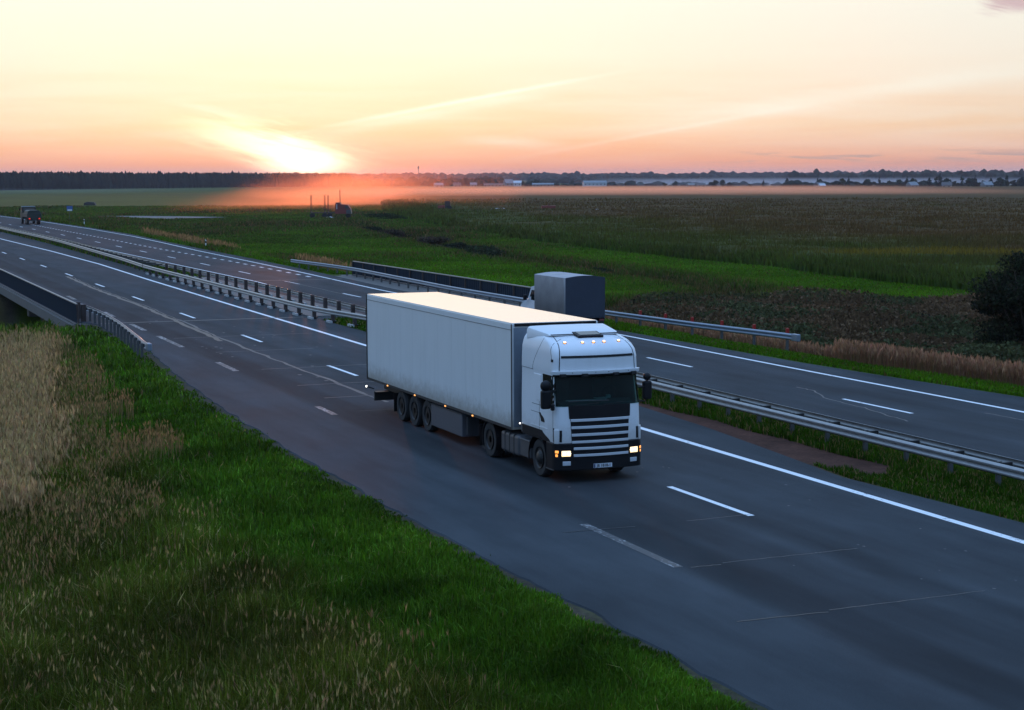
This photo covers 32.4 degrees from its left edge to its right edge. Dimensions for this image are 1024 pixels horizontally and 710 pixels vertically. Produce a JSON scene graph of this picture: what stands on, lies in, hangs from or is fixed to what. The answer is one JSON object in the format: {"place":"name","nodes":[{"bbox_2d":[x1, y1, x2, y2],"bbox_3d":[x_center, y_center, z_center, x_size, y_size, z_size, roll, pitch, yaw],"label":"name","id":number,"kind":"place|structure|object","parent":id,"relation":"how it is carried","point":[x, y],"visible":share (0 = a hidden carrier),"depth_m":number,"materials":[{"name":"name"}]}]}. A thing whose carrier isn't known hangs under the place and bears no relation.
{"place":"outdoors","nodes":[
{"label":"outdoors","id":0,"kind":"place"},
{"bbox_2d":[120,216,225,218],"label":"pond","id":1,"kind":"structure","parent":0,"point":[169,217],"depth_m":417.56,"materials":[{"name":"liquid"}]},
{"bbox_2d":[0,180,1023,709],"bbox_3d":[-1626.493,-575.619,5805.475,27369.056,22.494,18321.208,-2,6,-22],"label":"ground","id":2,"kind":"structure","parent":0,"point":[12,312],"depth_m":651.91,"materials":[{"name":"brown soil"}]},
{"bbox_2d":[67,206,72,214],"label":"road sign","id":3,"kind":"object","parent":2,"relation":"on","point":[69,208],"visible":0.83,"depth_m":398.07,"materials":[{"name":"blue metal"}]},
{"bbox_2d":[0,226,164,271],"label":"guardrail","id":4,"kind":"object","parent":2,"relation":"on","point":[133,260],"visible":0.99,"depth_m":183.49,"materials":[{"name":"metal"}]},
{"bbox_2d":[84,202,95,204],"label":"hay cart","id":5,"kind":"object","parent":2,"relation":"on","point":[89,203],"visible":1,"depth_m":642.55,"materials":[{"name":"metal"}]},
{"bbox_2d":[80,303,151,356],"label":"guardrail","id":6,"kind":"object","parent":2,"relation":"on","point":[136,340],"visible":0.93,"depth_m":87.77,"materials":[{"name":"metal"}]},
{"bbox_2d":[0,170,351,189],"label":"pine forest","id":7,"kind":"object","parent":2,"relation":"on","point":[40,180],"visible":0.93,"depth_m":1871.13,"materials":[{"name":"plant"}]},
{"bbox_2d":[143,264,365,326],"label":"guardrail","id":8,"kind":"object","parent":2,"relation":"on","point":[300,306],"visible":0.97,"depth_m":112.05,"materials":[{"name":"metal"}]},
{"bbox_2d":[0,275,518,325],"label":"road bridge","id":9,"kind":"structure","parent":2,"relation":"on","point":[33,309],"depth_m":121.33,"materials":[{"name":"concrete"}]},
{"bbox_2d":[0,269,79,324],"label":"bridge parapet","id":10,"kind":"structure","parent":9,"relation":"on","point":[66,309],"depth_m":111.49,"materials":[{"name":"concrete"}]},
{"bbox_2d":[75,302,80,318],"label":"thick post","id":11,"kind":"object","parent":9,"relation":"on","point":[78,303],"visible":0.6,"depth_m":101.48,"materials":[{"name":"grey metal"}]},
{"bbox_2d":[80,304,85,321],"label":"thick post","id":12,"kind":"object","parent":9,"relation":"on","point":[83,312],"visible":0.9,"depth_m":99.43,"materials":[{"name":"grey metal"}]},
{"bbox_2d":[352,261,530,303],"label":"bridge parapet","id":13,"kind":"structure","parent":9,"relation":"on","point":[484,286],"depth_m":125.59,"materials":[{"name":"metal"}]},
{"bbox_2d":[165,263,365,314],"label":"guardrail","id":14,"kind":"object","parent":2,"relation":"on","point":[313,298],"visible":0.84,"depth_m":120.77,"materials":[{"name":"metal"}]},
{"bbox_2d":[310,190,351,217],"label":"log lorry","id":15,"kind":"object","parent":2,"relation":"on","point":[340,208],"visible":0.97,"depth_m":415.05,"materials":[{"name":"metal"}]},
{"bbox_2d":[362,226,387,230],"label":"shrub","id":16,"kind":"object","parent":2,"relation":"on","point":[375,228],"visible":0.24,"depth_m":321.98,"materials":[{"name":"green plant"}]},
{"bbox_2d":[364,213,406,218],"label":"shrub","id":17,"kind":"object","parent":2,"relation":"on","point":[390,215],"visible":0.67,"depth_m":407.56,"materials":[{"name":"green plant"}]},
{"bbox_2d":[373,229,411,237],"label":"shrub","id":18,"kind":"object","parent":2,"relation":"on","point":[399,233],"visible":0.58,"depth_m":293.86,"materials":[{"name":"green plant"}]},
{"bbox_2d":[417,236,452,245],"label":"shrub","id":19,"kind":"object","parent":2,"relation":"on","point":[433,240],"visible":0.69,"depth_m":259.58,"materials":[{"name":"green plant"}]},
{"bbox_2d":[433,183,443,186],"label":"house","id":20,"kind":"structure","parent":2,"relation":"on","point":[438,184],"depth_m":1867.07,"materials":[{"name":"stone"}]},
{"bbox_2d":[445,179,452,186],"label":"broadleaf tree","id":21,"kind":"object","parent":2,"relation":"on","point":[448,182],"visible":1,"depth_m":1948.19,"materials":[{"name":"green plant"}]},
{"bbox_2d":[453,182,461,186],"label":"house","id":22,"kind":"structure","parent":2,"relation":"on","point":[458,184],"depth_m":1887.38,"materials":[{"name":"white glass"}]},
{"bbox_2d":[444,242,472,249],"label":"shrub","id":23,"kind":"object","parent":2,"relation":"on","point":[460,245],"visible":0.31,"depth_m":239.20,"materials":[{"name":"green plant"}]},
{"bbox_2d":[470,182,476,186],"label":"house","id":24,"kind":"structure","parent":2,"relation":"on","point":[473,184],"depth_m":1917.47,"materials":[{"name":"stone"}]},
{"bbox_2d":[464,245,506,256],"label":"shrub","id":25,"kind":"object","parent":2,"relation":"on","point":[487,250],"visible":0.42,"depth_m":218.82,"materials":[{"name":"green plant"}]},
{"bbox_2d":[484,183,504,186],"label":"house","id":26,"kind":"structure","parent":2,"relation":"on","point":[494,184],"depth_m":1986.37,"materials":[{"name":"white glass"}]},
{"bbox_2d":[503,179,513,185],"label":"house","id":27,"kind":"structure","parent":2,"relation":"on","point":[508,182],"depth_m":2087.36,"materials":[{"name":"stone"}]},
{"bbox_2d":[0,232,1023,709],"bbox_3d":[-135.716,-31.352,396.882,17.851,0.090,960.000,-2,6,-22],"label":"carriageway","id":28,"kind":"structure","parent":2,"relation":"on","point":[518,516],"depth_m":40.34,"materials":[{"name":"grey asphalt"}]},
{"bbox_2d":[67,296,682,566],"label":"worn edge markings","id":29,"kind":"object","parent":28,"relation":"on","point":[637,548],"visible":0.94,"depth_m":39.65,"materials":[{"name":"paint"}]},
{"bbox_2d":[366,292,651,475],"bbox_3d":[-0.740,0.587,54.090,3.215,4.009,16.804,-2,6,-22],"label":"articulated lorry","id":30,"kind":"object","parent":28,"relation":"on","point":[549,393],"visible":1,"depth_m":49.26,"materials":[{"name":"paint"}]},
{"bbox_2d":[534,373,540,399],"bbox_3d":[0.680,0.846,47.206,0.033,0.700,0.510,-2,6,-22],"label":"blank window","id":31,"kind":"structure","parent":30,"relation":"in","point":[537,377],"depth_m":47.17,"materials":[{"name":"paint"}]},
{"bbox_2d":[543,374,554,403],"bbox_3d":[0.987,0.945,46.538,0.093,0.845,0.811,-2,6,-22],"label":"side window","id":32,"kind":"structure","parent":30,"relation":"in","point":[546,377],"depth_m":46.32,"materials":[{"name":"black glass"}]},
{"bbox_2d":[635,374,638,402],"bbox_3d":[3.221,0.850,47.423,0.093,0.845,0.811,-2,6,-22],"label":"side window","id":33,"kind":"structure","parent":30,"relation":"in","point":[636,389],"depth_m":47.20,"materials":[{"name":"black glass"}]},
{"bbox_2d":[65,276,1021,621],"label":"road cracks","id":34,"kind":"object","parent":28,"relation":"on","point":[384,400],"visible":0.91,"depth_m":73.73,"materials":[{"name":"black asphalt"}]},
{"bbox_2d":[0,215,1023,460],"bbox_3d":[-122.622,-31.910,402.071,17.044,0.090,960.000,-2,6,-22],"label":"carriageway","id":35,"kind":"structure","parent":2,"relation":"on","point":[956,423],"depth_m":70.23,"materials":[{"name":"grey asphalt"}]},
{"bbox_2d":[19,206,41,223],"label":"green lorry","id":36,"kind":"object","parent":35,"relation":"on","point":[30,213],"visible":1,"depth_m":315.10,"materials":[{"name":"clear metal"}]},
{"bbox_2d":[2,216,1023,543],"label":"road markings","id":37,"kind":"object","parent":35,"relation":"on","point":[642,428],"visible":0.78,"depth_m":56.40,"materials":[{"name":"paint"}]},
{"bbox_2d":[521,272,604,323],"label":"canvas truck","id":38,"kind":"object","parent":35,"relation":"on","point":[576,295],"visible":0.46,"depth_m":91.28,"materials":[{"name":"metal"}]},
{"bbox_2d":[0,204,1023,709],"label":"grass","id":39,"kind":"structure","parent":2,"relation":"on","point":[310,530],"depth_m":37.97,"materials":[{"name":"green plant"}]},
{"bbox_2d":[0,226,1023,709],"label":"dry grass","id":40,"kind":"structure","parent":2,"relation":"on","point":[28,408],"depth_m":54.49,"materials":[{"name":"beige plant"}]},
{"bbox_2d":[513,181,521,185],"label":"house","id":41,"kind":"structure","parent":2,"relation":"on","point":[517,183],"depth_m":2036.56,"materials":[{"name":"plastic"}]},
{"bbox_2d":[532,182,553,186],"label":"house","id":42,"kind":"structure","parent":2,"relation":"on","point":[547,184],"depth_m":1976.20,"materials":[{"name":"stone"}]},
{"bbox_2d":[290,259,800,350],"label":"guardrail","id":43,"kind":"object","parent":2,"relation":"on","point":[722,328],"visible":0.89,"depth_m":94.62,"materials":[{"name":"metal"}]},
{"bbox_2d":[582,181,606,185],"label":"house","id":44,"kind":"structure","parent":2,"relation":"on","point":[594,183],"depth_m":1983.49,"materials":[{"name":"plastic"}]},
{"bbox_2d":[590,267,613,272],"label":"shrub","id":45,"kind":"object","parent":2,"relation":"on","point":[603,269],"visible":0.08,"depth_m":180.83,"materials":[{"name":"green plant"}]},
{"bbox_2d":[282,170,1018,180],"bbox_3d":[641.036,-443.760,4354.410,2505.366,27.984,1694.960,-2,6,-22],"label":"ridge woods","id":46,"kind":"object","parent":2,"relation":"on","point":[545,175],"visible":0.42,"depth_m":4168.70,"materials":[{"name":"plant"}]},
{"bbox_2d":[351,169,1023,186],"bbox_3d":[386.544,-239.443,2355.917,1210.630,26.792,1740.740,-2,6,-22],"label":"village woods","id":47,"kind":"object","parent":2,"relation":"on","point":[796,179],"visible":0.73,"depth_m":2671.06,"materials":[{"name":"plant"}]},
{"bbox_2d":[687,182,695,186],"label":"house","id":48,"kind":"structure","parent":2,"relation":"on","point":[690,184],"depth_m":1759.19,"materials":[{"name":"grey glass"}]},
{"bbox_2d":[695,183,705,186],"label":"house","id":49,"kind":"structure","parent":2,"relation":"on","point":[700,184],"depth_m":1739.34,"materials":[{"name":"grey glass"}]},
{"bbox_2d":[380,186,1023,290],"bbox_3d":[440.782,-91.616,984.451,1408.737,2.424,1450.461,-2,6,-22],"label":"maize field","id":50,"kind":"structure","parent":2,"relation":"on","point":[956,237],"depth_m":316.47,"materials":[{"name":"green plant"}]},
{"bbox_2d":[438,201,451,208],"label":"tractor","id":51,"kind":"object","parent":50,"relation":"on","point":[447,205],"visible":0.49,"depth_m":471.77,"materials":[{"name":"red paint"}]},
{"bbox_2d":[541,204,555,208],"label":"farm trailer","id":52,"kind":"object","parent":50,"relation":"on","point":[550,207],"visible":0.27,"depth_m":467.41,"materials":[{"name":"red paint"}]},
{"bbox_2d":[708,180,718,186],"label":"broadleaf tree","id":53,"kind":"object","parent":2,"relation":"on","point":[714,182],"visible":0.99,"depth_m":1679.41,"materials":[{"name":"green plant"}]},
{"bbox_2d":[720,180,726,186],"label":"broadleaf tree","id":54,"kind":"object","parent":2,"relation":"on","point":[722,183],"visible":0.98,"depth_m":1698.65,"materials":[{"name":"green plant"}]},
{"bbox_2d":[605,286,1023,378],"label":"undergrowth","id":55,"kind":"object","parent":2,"relation":"on","point":[826,316],"visible":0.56,"depth_m":104.45,"materials":[{"name":"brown plant"}]},
{"bbox_2d":[813,181,823,186],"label":"house","id":56,"kind":"structure","parent":2,"relation":"on","point":[815,184],"depth_m":1538.17,"materials":[{"name":"white glass"}]},
{"bbox_2d":[818,183,825,186],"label":"house","id":57,"kind":"structure","parent":2,"relation":"on","point":[821,184],"depth_m":1513.20,"materials":[{"name":"plastic"}]},
{"bbox_2d":[636,372,1023,484],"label":"guardrail","id":58,"kind":"object","parent":2,"relation":"on","point":[998,466],"visible":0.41,"depth_m":51.56,"materials":[{"name":"metal"}]},
{"bbox_2d":[837,178,846,185],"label":"broadleaf tree","id":59,"kind":"object","parent":2,"relation":"on","point":[842,181],"visible":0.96,"depth_m":1584.55,"materials":[{"name":"green plant"}]},
{"bbox_2d":[863,179,870,185],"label":"broadleaf tree","id":60,"kind":"object","parent":2,"relation":"on","point":[867,181],"visible":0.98,"depth_m":1560.40,"materials":[{"name":"green plant"}]},
{"bbox_2d":[884,181,892,185],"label":"broadleaf tree","id":61,"kind":"object","parent":2,"relation":"on","point":[888,183],"visible":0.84,"depth_m":1556.27,"materials":[{"name":"green plant"}]},
{"bbox_2d":[895,179,902,185],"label":"broadleaf tree","id":62,"kind":"object","parent":2,"relation":"on","point":[899,181],"visible":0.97,"depth_m":1573.86,"materials":[{"name":"green plant"}]},
{"bbox_2d":[906,181,918,186],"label":"house","id":63,"kind":"structure","parent":2,"relation":"on","point":[912,184],"depth_m":1492.91,"materials":[{"name":"stone"}]},
{"bbox_2d":[927,175,932,185],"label":"spruce tree","id":64,"kind":"object","parent":2,"relation":"on","point":[929,182],"visible":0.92,"depth_m":1520.31,"materials":[{"name":"green plant"}]},
{"bbox_2d":[936,173,942,185],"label":"spruce tree","id":65,"kind":"object","parent":2,"relation":"on","point":[940,181],"visible":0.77,"depth_m":1508.36,"materials":[{"name":"green plant"}]},
{"bbox_2d":[941,181,951,186],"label":"house","id":66,"kind":"structure","parent":2,"relation":"on","point":[946,184],"depth_m":1486.10,"materials":[{"name":"grey glass"}]},
{"bbox_2d":[965,178,973,185],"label":"broadleaf tree","id":67,"kind":"object","parent":2,"relation":"on","point":[968,181],"visible":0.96,"depth_m":1521.64,"materials":[{"name":"green plant"}]},
{"bbox_2d":[973,175,977,185],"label":"spruce tree","id":68,"kind":"object","parent":2,"relation":"on","point":[975,182],"visible":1,"depth_m":1501.06,"materials":[{"name":"green plant"}]},
{"bbox_2d":[980,181,993,186],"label":"house","id":69,"kind":"structure","parent":2,"relation":"on","point":[986,184],"depth_m":1459.06,"materials":[{"name":"stone"}]},
{"bbox_2d":[966,250,1023,344],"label":"bush","id":70,"kind":"object","parent":2,"relation":"on","point":[1002,291],"visible":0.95,"depth_m":89.77,"materials":[{"name":"green plant"}]},
{"bbox_2d":[971,298,1019,324],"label":"bush","id":71,"kind":"object","parent":2,"relation":"on","point":[980,310],"visible":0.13,"depth_m":100.39,"materials":[{"name":"green plant"}]},
{"bbox_2d":[994,177,1003,185],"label":"broadleaf tree","id":72,"kind":"object","parent":2,"relation":"on","point":[999,182],"visible":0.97,"depth_m":1515.15,"materials":[{"name":"green plant"}]},
{"bbox_2d":[1009,180,1018,185],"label":"broadleaf tree","id":73,"kind":"object","parent":2,"relation":"on","point":[1013,182],"visible":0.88,"depth_m":1511.92,"materials":[{"name":"green plant"}]},
{"bbox_2d":[1019,177,1023,185],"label":"spruce tree","id":74,"kind":"object","parent":2,"relation":"on","point":[1021,181],"visible":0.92,"depth_m":1500.94,"materials":[{"name":"green plant"}]},
{"bbox_2d":[0,0,1023,174],"label":"sky","id":75,"kind":"structure","parent":0,"point":[448,87],"materials":[{"name":"orange"}]}
]}

